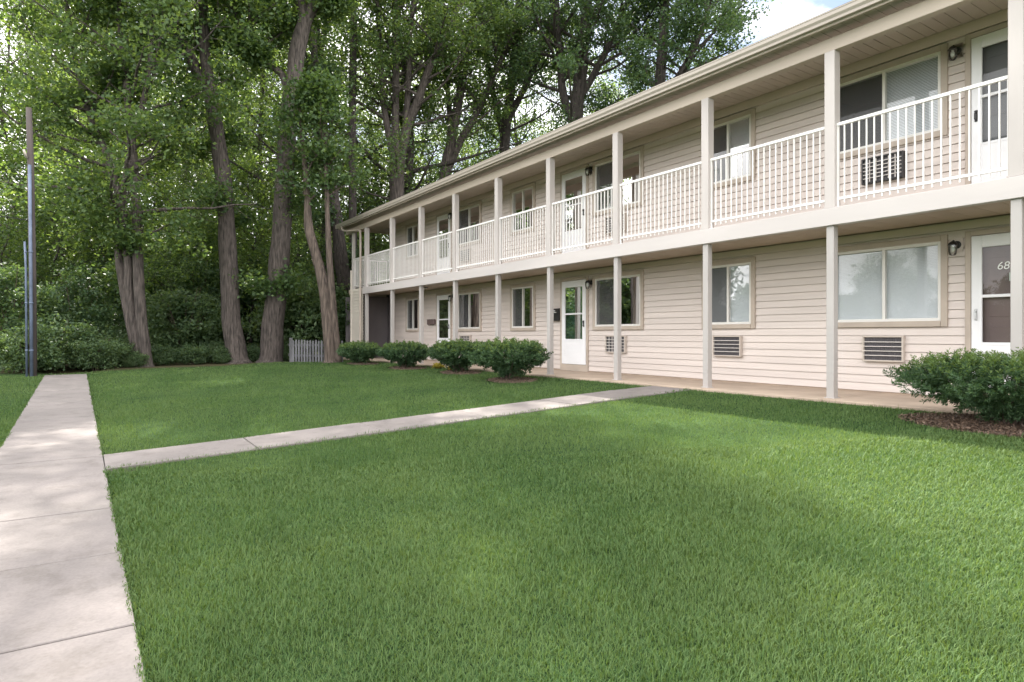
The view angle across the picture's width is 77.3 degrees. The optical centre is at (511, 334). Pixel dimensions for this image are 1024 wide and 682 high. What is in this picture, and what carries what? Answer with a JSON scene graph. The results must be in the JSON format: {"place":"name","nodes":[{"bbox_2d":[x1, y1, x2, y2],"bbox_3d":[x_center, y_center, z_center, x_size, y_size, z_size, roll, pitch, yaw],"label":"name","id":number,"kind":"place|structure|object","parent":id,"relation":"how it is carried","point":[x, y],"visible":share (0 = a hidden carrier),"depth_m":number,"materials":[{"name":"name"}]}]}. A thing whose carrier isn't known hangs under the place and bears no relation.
{"place":"outdoors","nodes":[
{"label":"outdoors","id":0,"kind":"place"},
{"bbox_2d":[0,374,143,681],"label":"sidewalk","id":1,"kind":"structure","parent":0,"point":[65,616],"depth_m":4.20,"materials":[{"name":"concrete"}]},
{"bbox_2d":[104,386,690,474],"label":"path","id":2,"kind":"structure","parent":0,"point":[181,452],"depth_m":8.35,"materials":[{"name":"concrete"}]},
{"bbox_2d":[0,0,851,260],"label":"sky","id":3,"kind":"structure","parent":0,"point":[780,17],"materials":[{"name":"white"}]},
{"bbox_2d":[0,344,1023,681],"bbox_3d":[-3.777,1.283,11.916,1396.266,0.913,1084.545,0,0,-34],"label":"lawn","id":4,"kind":"structure","parent":0,"point":[412,388],"depth_m":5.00,"materials":[{"name":"plant"}]},
{"bbox_2d":[23,107,36,376],"bbox_3d":[-13.257,-2.410,17.614,0.257,7.702,0.348,0,0,-11],"label":"utility pole","id":5,"kind":"object","parent":4,"relation":"on","point":[29,155],"visible":0.92,"depth_m":17.58,"materials":[{"name":"grey metal"}]},
{"bbox_2d":[0,324,71,372],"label":"woodland shrub","id":6,"kind":"object","parent":4,"relation":"on","point":[8,349],"visible":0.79,"depth_m":18.81,"materials":[{"name":"green plant"}]},
{"bbox_2d":[0,137,80,312],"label":"young tree","id":7,"kind":"object","parent":4,"relation":"on","point":[8,234],"visible":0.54,"depth_m":25.28,"materials":[{"name":"green plant"}]},
{"bbox_2d":[0,234,81,318],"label":"woodland shrub","id":8,"kind":"object","parent":4,"relation":"on","point":[53,252],"visible":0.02,"depth_m":28.43,"materials":[{"name":"green plant"}]},
{"bbox_2d":[0,260,84,368],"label":"woodland shrub","id":9,"kind":"object","parent":4,"relation":"on","point":[17,291],"visible":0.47,"depth_m":20.67,"materials":[{"name":"green plant"}]},
{"bbox_2d":[0,0,87,264],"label":"broadleaf tree","id":10,"kind":"object","parent":4,"relation":"on","point":[7,70],"visible":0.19,"depth_m":29.62,"materials":[{"name":"green plant"}]},
{"bbox_2d":[0,309,107,369],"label":"woodland shrub","id":11,"kind":"object","parent":4,"relation":"on","point":[72,331],"visible":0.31,"depth_m":20.05,"materials":[{"name":"green plant"}]},
{"bbox_2d":[0,106,120,310],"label":"young tree","id":12,"kind":"object","parent":4,"relation":"on","point":[70,242],"visible":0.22,"depth_m":26.94,"materials":[{"name":"green plant"}]},
{"bbox_2d":[0,4,126,223],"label":"broadleaf tree","id":13,"kind":"object","parent":4,"relation":"on","point":[20,91],"visible":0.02,"depth_m":41.90,"materials":[{"name":"green plant"}]},
{"bbox_2d":[1,260,126,365],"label":"woodland shrub","id":14,"kind":"object","parent":4,"relation":"on","point":[91,306],"visible":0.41,"depth_m":22.18,"materials":[{"name":"green plant"}]},
{"bbox_2d":[36,241,123,329],"bbox_3d":[-21.073,-1.948,32.029,6.096,6.286,5.679,0,0,12],"label":"woodland shrub","id":15,"kind":"object","parent":4,"relation":"on","point":[80,256],"depth_m":31.62,"materials":[{"name":"green plant"}]},
{"bbox_2d":[0,0,170,295],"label":"broadleaf tree","id":16,"kind":"object","parent":4,"relation":"on","point":[51,71],"visible":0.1,"depth_m":30.00,"materials":[{"name":"green plant"}]},
{"bbox_2d":[60,331,127,370],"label":"woodland shrub","id":17,"kind":"object","parent":4,"relation":"on","point":[88,354],"visible":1,"depth_m":20.11,"materials":[{"name":"green plant"}]},
{"bbox_2d":[69,319,127,365],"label":"woodland shrub","id":18,"kind":"object","parent":4,"relation":"on","point":[116,328],"visible":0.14,"depth_m":22.18,"materials":[{"name":"green plant"}]},
{"bbox_2d":[9,0,192,255],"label":"broadleaf tree","id":19,"kind":"object","parent":4,"relation":"on","point":[123,108],"depth_m":39.52,"materials":[{"name":"green plant"}]},
{"bbox_2d":[43,174,160,321],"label":"young tree","id":20,"kind":"object","parent":4,"relation":"on","point":[100,256],"visible":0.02,"depth_m":28.61,"materials":[{"name":"green plant"}]},
{"bbox_2d":[56,240,173,333],"bbox_3d":[-17.348,-1.712,28.641,5.205,5.817,5.588,0,0,-18],"label":"woodland shrub","id":21,"kind":"object","parent":4,"relation":"on","point":[103,264],"visible":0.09,"depth_m":27.76,"materials":[{"name":"green plant"}]},
{"bbox_2d":[99,335,140,366],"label":"woodland shrub","id":22,"kind":"object","parent":4,"relation":"on","point":[127,345],"visible":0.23,"depth_m":21.34,"materials":[{"name":"green plant"}]},
{"bbox_2d":[122,349,149,366],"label":"woodland shrub","id":23,"kind":"object","parent":4,"relation":"on","point":[131,360],"visible":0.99,"depth_m":21.23,"materials":[{"name":"green plant"}]},
{"bbox_2d":[0,0,297,366],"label":"broadleaf tree","id":24,"kind":"object","parent":4,"relation":"on","point":[120,75],"visible":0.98,"depth_m":21.05,"materials":[{"name":"green plant"}]},
{"bbox_2d":[96,131,204,265],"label":"young tree","id":25,"kind":"object","parent":4,"relation":"on","point":[144,217],"visible":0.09,"depth_m":32.46,"materials":[{"name":"green plant"}]},
{"bbox_2d":[112,230,218,353],"bbox_3d":[-16.381,-1.968,31.449,5.679,6.327,6.096,0,0,35],"label":"woodland shrub","id":26,"kind":"object","parent":4,"relation":"on","point":[176,258],"visible":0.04,"depth_m":29.95,"materials":[{"name":"green plant"}]},
{"bbox_2d":[151,343,182,364],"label":"woodland shrub","id":27,"kind":"object","parent":4,"relation":"on","point":[162,355],"visible":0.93,"depth_m":22.37,"materials":[{"name":"green plant"}]},
{"bbox_2d":[106,149,245,329],"bbox_3d":[-14.103,-3.321,27.435,5.390,9.140,5.123,0,0,-41],"label":"young tree","id":28,"kind":"object","parent":4,"relation":"on","point":[184,185],"visible":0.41,"depth_m":27.06,"materials":[{"name":"green plant"}]},
{"bbox_2d":[145,284,222,354],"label":"woodland shrub","id":29,"kind":"object","parent":4,"relation":"on","point":[173,304],"visible":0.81,"depth_m":24.38,"materials":[{"name":"green plant"}]},
{"bbox_2d":[108,0,268,363],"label":"broadleaf tree","id":30,"kind":"object","parent":4,"relation":"on","point":[234,338],"visible":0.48,"depth_m":23.41,"materials":[{"name":"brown plant"}]},
{"bbox_2d":[175,342,210,364],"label":"woodland shrub","id":31,"kind":"object","parent":4,"relation":"on","point":[197,357],"visible":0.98,"depth_m":22.74,"materials":[{"name":"green plant"}]},
{"bbox_2d":[109,2,280,299],"bbox_3d":[-16.198,-9.235,32.029,10.234,21.077,10.312,0,0,-4],"label":"broadleaf tree","id":32,"kind":"object","parent":4,"relation":"on","point":[153,186],"visible":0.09,"depth_m":31.81,"materials":[{"name":"green plant"}]},
{"bbox_2d":[126,10,266,223],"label":"broadleaf tree","id":33,"kind":"object","parent":4,"relation":"on","point":[190,133],"visible":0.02,"depth_m":44.28,"materials":[{"name":"green plant"}]},
{"bbox_2d":[146,250,250,353],"bbox_3d":[-13.758,-1.204,27.518,4.826,4.745,4.496,0,0,19],"label":"woodland shrub","id":34,"kind":"object","parent":4,"relation":"on","point":[194,285],"visible":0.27,"depth_m":26.79,"materials":[{"name":"green plant"}]},
{"bbox_2d":[195,339,224,362],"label":"woodland shrub","id":35,"kind":"object","parent":4,"relation":"on","point":[212,346],"visible":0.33,"depth_m":24.06,"materials":[{"name":"green plant"}]},
{"bbox_2d":[164,228,257,345],"bbox_3d":[-15.185,-2.124,32.093,6.096,6.638,5.679,0,0,27],"label":"woodland shrub","id":36,"kind":"object","parent":4,"relation":"on","point":[194,250],"visible":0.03,"depth_m":31.00,"materials":[{"name":"green plant"}]},
{"bbox_2d":[208,346,232,363],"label":"woodland shrub","id":37,"kind":"object","parent":4,"relation":"on","point":[223,356],"visible":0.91,"depth_m":23.18,"materials":[{"name":"green plant"}]},
{"bbox_2d":[140,9,300,250],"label":"broadleaf tree","id":38,"kind":"object","parent":4,"relation":"on","point":[232,123],"visible":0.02,"depth_m":41.52,"materials":[{"name":"green plant"}]},
{"bbox_2d":[193,159,258,256],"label":"young tree","id":39,"kind":"object","parent":4,"relation":"on","point":[215,209],"visible":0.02,"depth_m":35.85,"materials":[{"name":"green plant"}]},
{"bbox_2d":[171,146,298,346],"bbox_3d":[-11.866,-3.621,28.727,5.444,9.736,5.727,0,0,14],"label":"young tree","id":40,"kind":"object","parent":4,"relation":"on","point":[248,167],"visible":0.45,"depth_m":28.52,"materials":[{"name":"green plant"}]},
{"bbox_2d":[171,15,308,336],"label":"broadleaf tree","id":41,"kind":"object","parent":4,"relation":"on","point":[258,121],"visible":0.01,"depth_m":49.43,"materials":[{"name":"green plant"}]},
{"bbox_2d":[246,343,259,361],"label":"woodland shrub","id":42,"kind":"object","parent":4,"relation":"on","point":[254,355],"visible":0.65,"depth_m":24.18,"materials":[{"name":"green plant"}]},
{"bbox_2d":[160,1,387,345],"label":"broadleaf tree","id":43,"kind":"object","parent":4,"relation":"on","point":[249,119],"visible":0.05,"depth_m":33.79,"materials":[{"name":"green plant"}]},
{"bbox_2d":[183,0,366,362],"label":"broadleaf tree","id":44,"kind":"object","parent":4,"relation":"on","point":[275,284],"visible":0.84,"depth_m":23.91,"materials":[{"name":"green plant"}]},
{"bbox_2d":[238,244,312,350],"bbox_3d":[-11.276,-1.617,30.289,5.588,5.576,5.205,0,0,-26],"label":"woodland shrub","id":45,"kind":"object","parent":4,"relation":"on","point":[248,299],"visible":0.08,"depth_m":29.06,"materials":[{"name":"green plant"}]},
{"bbox_2d":[283,340,300,360],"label":"woodland shrub","id":46,"kind":"object","parent":4,"relation":"on","point":[286,353],"visible":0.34,"depth_m":24.54,"materials":[{"name":"green plant"}]},
{"bbox_2d":[238,174,345,347],"bbox_3d":[-9.254,-2.985,27.794,5.053,8.405,4.803,0,0,8],"label":"young tree","id":47,"kind":"object","parent":4,"relation":"on","point":[301,241],"visible":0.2,"depth_m":27.35,"materials":[{"name":"green plant"}]},
{"bbox_2d":[241,277,348,359],"bbox_3d":[-8.747,-0.676,26.486,4.546,3.691,4.858,0,0,28],"label":"woodland shrub","id":48,"kind":"object","parent":4,"relation":"on","point":[301,305],"visible":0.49,"depth_m":25.45,"materials":[{"name":"green plant"}]},
{"bbox_2d":[245,232,363,354],"bbox_3d":[-10.272,-2.031,31.527,5.679,6.427,6.096,0,0,20],"label":"woodland shrub","id":49,"kind":"object","parent":4,"relation":"on","point":[308,253],"visible":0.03,"depth_m":31.41,"materials":[{"name":"green plant"}]},
{"bbox_2d":[238,2,388,353],"bbox_3d":[-10.488,-8.135,32.853,9.260,18.794,9.330,0,0,-42],"label":"broadleaf tree","id":50,"kind":"object","parent":4,"relation":"on","point":[266,105],"visible":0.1,"depth_m":31.98,"materials":[{"name":"green plant"}]},
{"bbox_2d":[181,0,446,350],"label":"broadleaf tree","id":51,"kind":"object","parent":4,"relation":"on","point":[271,147],"visible":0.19,"depth_m":31.31,"materials":[{"name":"green plant"}]},
{"bbox_2d":[248,50,382,362],"bbox_3d":[-6.891,-4.286,22.446,4.306,11.017,3.829,0,0,13],"label":"broadleaf tree","id":52,"kind":"object","parent":4,"relation":"on","point":[316,97],"visible":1,"depth_m":22.40,"materials":[{"name":"green plant"}]},
{"bbox_2d":[288,338,342,361],"bbox_3d":[-7.579,0.655,23.413,3.401,1.100,0.870,0,0,38],"label":"picket fence","id":53,"kind":"object","parent":4,"relation":"on","point":[291,354],"visible":0.73,"depth_m":23.13,"materials":[{"name":"grey wood"}]},
{"bbox_2d":[284,279,349,358],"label":"woodland shrub","id":54,"kind":"object","parent":4,"relation":"on","point":[342,314],"visible":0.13,"depth_m":26.48,"materials":[{"name":"green plant"}]},
{"bbox_2d":[275,2,366,343],"bbox_3d":[-9.181,-14.927,27.956,7.536,32.414,6.523,0,0,-34],"label":"broadleaf tree","id":55,"kind":"object","parent":4,"relation":"on","point":[342,256],"visible":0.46,"depth_m":27.75,"materials":[{"name":"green plant"}]},
{"bbox_2d":[318,150,388,285],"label":"young tree","id":56,"kind":"object","parent":4,"relation":"on","point":[369,235],"visible":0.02,"depth_m":36.41,"materials":[{"name":"green plant"}]},
{"bbox_2d":[330,0,388,288],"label":"broadleaf tree","id":57,"kind":"object","parent":4,"relation":"on","point":[353,211],"visible":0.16,"depth_m":29.86,"materials":[{"name":"brown plant"}]},
{"bbox_2d":[331,161,389,285],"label":"young tree","id":58,"kind":"object","parent":4,"relation":"on","point":[386,241],"visible":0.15,"depth_m":33.11,"materials":[{"name":"green plant"}]},
{"bbox_2d":[348,361,378,364],"bbox_3d":[-5.017,0.943,21.474,1.033,0.120,1.864,0,0,-34],"label":"mulch bed","id":59,"kind":"object","parent":4,"relation":"on","point":[365,363],"visible":0.71,"depth_m":21.05,"materials":[{"name":"brown wood"}]},
{"bbox_2d":[336,340,382,362],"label":"yew shrub","id":60,"kind":"object","parent":59,"relation":"on","point":[365,352],"visible":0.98,"depth_m":20.90,"materials":[{"name":"green plant"}]},
{"bbox_2d":[334,60,420,282],"bbox_3d":[-9.155,-8.345,39.628,8.942,19.064,8.008,0,0,29],"label":"broadleaf tree","id":61,"kind":"object","parent":4,"relation":"on","point":[374,157],"visible":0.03,"depth_m":39.33,"materials":[{"name":"green plant"}]},
{"bbox_2d":[390,366,426,369],"bbox_3d":[-3.068,0.948,18.673,1.035,0.123,1.716,0,0,-34],"label":"mulch bed","id":62,"kind":"object","parent":4,"relation":"on","point":[408,368],"visible":0.78,"depth_m":18.31,"materials":[{"name":"brown wood"}]},
{"bbox_2d":[376,339,429,367],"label":"yew shrub","id":63,"kind":"object","parent":62,"relation":"on","point":[411,350],"visible":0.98,"depth_m":18.05,"materials":[{"name":"green plant"}]},
{"bbox_2d":[345,4,484,279],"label":"broadleaf tree","id":64,"kind":"object","parent":4,"relation":"on","point":[423,161],"visible":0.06,"depth_m":40.35,"materials":[{"name":"green plant"}]},
{"bbox_2d":[304,0,532,246],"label":"broadleaf tree","id":65,"kind":"object","parent":4,"relation":"on","point":[396,140],"visible":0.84,"depth_m":30.54,"materials":[{"name":"green plant"}]},
{"bbox_2d":[300,0,548,219],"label":"broadleaf tree","id":66,"kind":"object","parent":4,"relation":"on","point":[436,165],"visible":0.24,"depth_m":31.90,"materials":[{"name":"green plant"}]},
{"bbox_2d":[358,0,548,202],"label":"broadleaf tree","id":67,"kind":"object","parent":4,"relation":"on","point":[451,151],"visible":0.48,"depth_m":33.58,"materials":[{"name":"green plant"}]},
{"bbox_2d":[414,106,498,180],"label":"broadleaf tree","id":68,"kind":"object","parent":4,"relation":"on","point":[456,165],"visible":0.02,"depth_m":47.02,"materials":[{"name":"green plant"}]},
{"bbox_2d":[440,370,480,374],"bbox_3d":[-1.323,0.947,16.328,0.926,0.126,1.543,0,0,-34],"label":"mulch bed","id":69,"kind":"object","parent":4,"relation":"on","point":[464,372],"visible":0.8,"depth_m":16.07,"materials":[{"name":"brown wood"}]},
{"bbox_2d":[426,338,480,371],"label":"yew shrub","id":70,"kind":"object","parent":69,"relation":"on","point":[448,353],"visible":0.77,"depth_m":15.92,"materials":[{"name":"green plant"}]},
{"bbox_2d":[439,38,559,166],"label":"broadleaf tree","id":71,"kind":"object","parent":4,"relation":"on","point":[515,137],"visible":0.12,"depth_m":42.67,"materials":[{"name":"green plant"}]},
{"bbox_2d":[486,376,537,382],"bbox_3d":[-0.014,0.964,13.854,1.024,0.129,1.443,0,0,-34],"label":"mulch bed","id":72,"kind":"object","parent":4,"relation":"on","point":[517,379],"visible":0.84,"depth_m":13.58,"materials":[{"name":"brown wood"}]},
{"bbox_2d":[463,336,552,379],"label":"yew shrub","id":73,"kind":"object","parent":72,"relation":"on","point":[508,359],"visible":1,"depth_m":13.41,"materials":[{"name":"green plant"}]},
{"bbox_2d":[429,0,608,180],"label":"broadleaf tree","id":74,"kind":"object","parent":4,"relation":"on","point":[503,140],"visible":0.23,"depth_m":35.80,"materials":[{"name":"green plant"}]},
{"bbox_2d":[527,46,616,140],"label":"broadleaf tree","id":75,"kind":"object","parent":4,"relation":"on","point":[562,109],"visible":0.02,"depth_m":40.26,"materials":[{"name":"green plant"}]},
{"bbox_2d":[469,0,676,141],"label":"broadleaf tree","id":76,"kind":"object","parent":4,"relation":"on","point":[575,56],"visible":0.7,"depth_m":32.30,"materials":[{"name":"green plant"}]},
{"bbox_2d":[584,58,629,115],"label":"broadleaf tree","id":77,"kind":"object","parent":4,"relation":"on","point":[617,92],"visible":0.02,"depth_m":43.99,"materials":[{"name":"green plant"}]},
{"bbox_2d":[565,0,782,115],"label":"broadleaf tree","id":78,"kind":"object","parent":4,"relation":"on","point":[727,20],"visible":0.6,"depth_m":29.81,"materials":[{"name":"green plant"}]},
{"bbox_2d":[335,0,1023,415],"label":"apartment building","id":79,"kind":"structure","parent":4,"relation":"on","point":[781,240],"depth_m":11.07,"materials":[{"name":"plastic"}]},
{"bbox_2d":[405,222,417,259],"bbox_3d":[-3.699,-3.505,23.912,0.106,1.310,1.160,0,0,-34],"label":"window","id":80,"kind":"structure","parent":79,"relation":"in","point":[411,230],"depth_m":24.00,"materials":[{"name":"white plastic"}]},
{"bbox_2d":[405,296,418,331],"bbox_3d":[-3.699,-0.775,23.912,0.106,1.310,1.160,0,0,-34],"label":"window","id":81,"kind":"structure","parent":79,"relation":"in","point":[411,303],"depth_m":23.90,"materials":[{"name":"white plastic"}]},
{"bbox_2d":[437,294,449,342],"bbox_3d":[-2.352,-0.316,21.800,0.097,2.093,0.954,0,0,-34],"label":"door","id":82,"kind":"structure","parent":79,"relation":"in","point":[443,305],"depth_m":21.83,"materials":[{"name":"white glass"}]},
{"bbox_2d":[437,213,449,274],"bbox_3d":[-2.352,-3.046,21.800,0.097,2.093,0.954,0,0,-34],"label":"door","id":83,"kind":"structure","parent":79,"relation":"in","point":[443,223],"depth_m":21.83,"materials":[{"name":"white glass"}]},
{"bbox_2d":[458,289,481,330],"bbox_3d":[-1.360,-0.775,20.424,0.106,1.310,1.560,0,0,-34],"label":"window","id":84,"kind":"structure","parent":79,"relation":"in","point":[469,301],"depth_m":20.39,"materials":[{"name":"white plastic"}]},
{"bbox_2d":[459,200,481,247],"bbox_3d":[-1.360,-3.505,20.424,0.106,1.310,1.560,0,0,-34],"label":"window","id":85,"kind":"structure","parent":79,"relation":"in","point":[470,214],"depth_m":20.37,"materials":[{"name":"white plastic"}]},
{"bbox_2d":[510,282,535,330],"bbox_3d":[0.311,-0.775,17.933,0.106,1.310,1.220,0,0,-34],"label":"window","id":86,"kind":"structure","parent":79,"relation":"in","point":[522,296],"depth_m":17.91,"materials":[{"name":"white plastic"}]},
{"bbox_2d":[510,182,535,235],"bbox_3d":[0.311,-3.505,17.933,0.106,1.310,1.220,0,0,-34],"label":"window","id":87,"kind":"structure","parent":79,"relation":"in","point":[523,198],"depth_m":17.91,"materials":[{"name":"white plastic"}]},
{"bbox_2d":[562,279,585,364],"bbox_3d":[1.559,-0.240,16.042,0.179,2.260,0.950,0,0,-34],"label":"door","id":88,"kind":"structure","parent":79,"relation":"in","point":[573,292],"depth_m":16.01,"materials":[{"name":"white glass"}]},
{"bbox_2d":[562,168,585,252],"bbox_3d":[1.525,-3.046,16.019,0.097,2.093,0.934,0,0,-34],"label":"door","id":89,"kind":"structure","parent":79,"relation":"in","point":[573,183],"depth_m":16.01,"materials":[{"name":"white glass"}]},
{"bbox_2d":[605,335,626,352],"bbox_3d":[2.391,0.210,14.752,0.075,0.400,0.660,0,0,-34],"label":"air conditioner","id":90,"kind":"object","parent":79,"relation":"attached to","point":[609,343],"visible":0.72,"depth_m":14.82,"materials":[{"name":"beige metal"}]},
{"bbox_2d":[605,213,626,234],"bbox_3d":[2.391,-2.560,14.752,0.075,0.400,0.660,0,0,-34],"label":"air conditioner","id":91,"kind":"object","parent":79,"relation":"attached to","point":[612,224],"visible":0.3,"depth_m":14.88,"materials":[{"name":"beige metal"}]},
{"bbox_2d":[592,270,644,329],"bbox_3d":[2.439,-0.775,14.760,0.106,1.310,1.680,0,0,-34],"label":"window","id":92,"kind":"structure","parent":79,"relation":"in","point":[632,282],"depth_m":14.64,"materials":[{"name":"white plastic"}]},
{"bbox_2d":[592,146,644,216],"bbox_3d":[2.439,-3.505,14.760,0.106,1.310,1.680,0,0,-34],"label":"window","id":93,"kind":"structure","parent":79,"relation":"in","point":[633,159],"depth_m":14.62,"materials":[{"name":"grey glass"}]},
{"bbox_2d":[712,336,742,356],"bbox_3d":[4.101,0.210,12.202,0.075,0.400,0.640,0,0,-34],"label":"air conditioner","id":94,"kind":"object","parent":79,"relation":"attached to","point":[728,346],"visible":1,"depth_m":12.17,"materials":[{"name":"beige metal"}]},
{"bbox_2d":[702,257,756,328],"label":"window","id":95,"kind":"structure","parent":79,"relation":"in","point":[734,281],"depth_m":12.18,"materials":[{"name":"grey glass"}]},
{"bbox_2d":[714,108,756,188],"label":"window","id":96,"kind":"structure","parent":79,"relation":"in","point":[736,132],"depth_m":12.22,"materials":[{"name":"grey glass"}]},
{"bbox_2d":[861,150,904,184],"bbox_3d":[5.694,-2.560,9.827,0.075,0.400,0.620,0,0,-34],"label":"air conditioner","id":97,"kind":"object","parent":79,"relation":"attached to","point":[885,167],"visible":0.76,"depth_m":9.80,"materials":[{"name":"black metal"}]},
{"bbox_2d":[862,336,904,361],"bbox_3d":[5.697,0.210,9.823,0.075,0.400,0.610,0,0,-34],"label":"air conditioner","id":98,"kind":"object","parent":79,"relation":"attached to","point":[883,348],"visible":1,"depth_m":9.80,"materials":[{"name":"beige metal"}]},
{"bbox_2d":[838,235,948,327],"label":"window","id":99,"kind":"structure","parent":79,"relation":"in","point":[898,283],"depth_m":9.77,"materials":[{"name":"grey glass"}]},
{"bbox_2d":[840,43,948,159],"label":"window","id":100,"kind":"structure","parent":79,"relation":"in","point":[923,74],"depth_m":9.83,"materials":[{"name":"grey glass"}]},
{"bbox_2d":[947,237,962,255],"bbox_3d":[6.195,-1.242,8.971,0.204,0.255,0.150,0,0,-34],"label":"wall lamp","id":101,"kind":"object","parent":79,"relation":"attached to","point":[956,244],"visible":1,"depth_m":8.97,"materials":[{"name":"black metal"}]},
{"bbox_2d":[947,42,962,60],"bbox_3d":[6.195,-3.973,8.971,0.204,0.255,0.150,0,0,-34],"label":"wall lamp","id":102,"kind":"object","parent":79,"relation":"attached to","point":[956,50],"visible":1,"depth_m":8.97,"materials":[{"name":"black metal"}]},
{"bbox_2d":[971,27,1007,183],"bbox_3d":[6.636,-2.970,8.472,0.179,2.260,0.960,0,0,-34],"label":"door","id":103,"kind":"structure","parent":79,"relation":"in","point":[989,52],"depth_m":8.71,"materials":[{"name":"white glass"}]},
{"bbox_2d":[971,232,1009,387],"bbox_3d":[6.636,-0.240,8.472,0.179,2.260,0.960,0,0,-34],"label":"door","id":104,"kind":"structure","parent":79,"relation":"in","point":[990,254],"depth_m":8.71,"materials":[{"name":"white glass"}]},
{"bbox_2d":[897,411,1023,437],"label":"mulch bed","id":105,"kind":"object","parent":4,"relation":"on","point":[970,422],"visible":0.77,"depth_m":6.88,"materials":[{"name":"brown wood"}]},
{"bbox_2d":[883,347,1023,424],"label":"yew shrub","id":106,"kind":"object","parent":105,"relation":"on","point":[932,374],"visible":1,"depth_m":6.68,"materials":[{"name":"green plant"}]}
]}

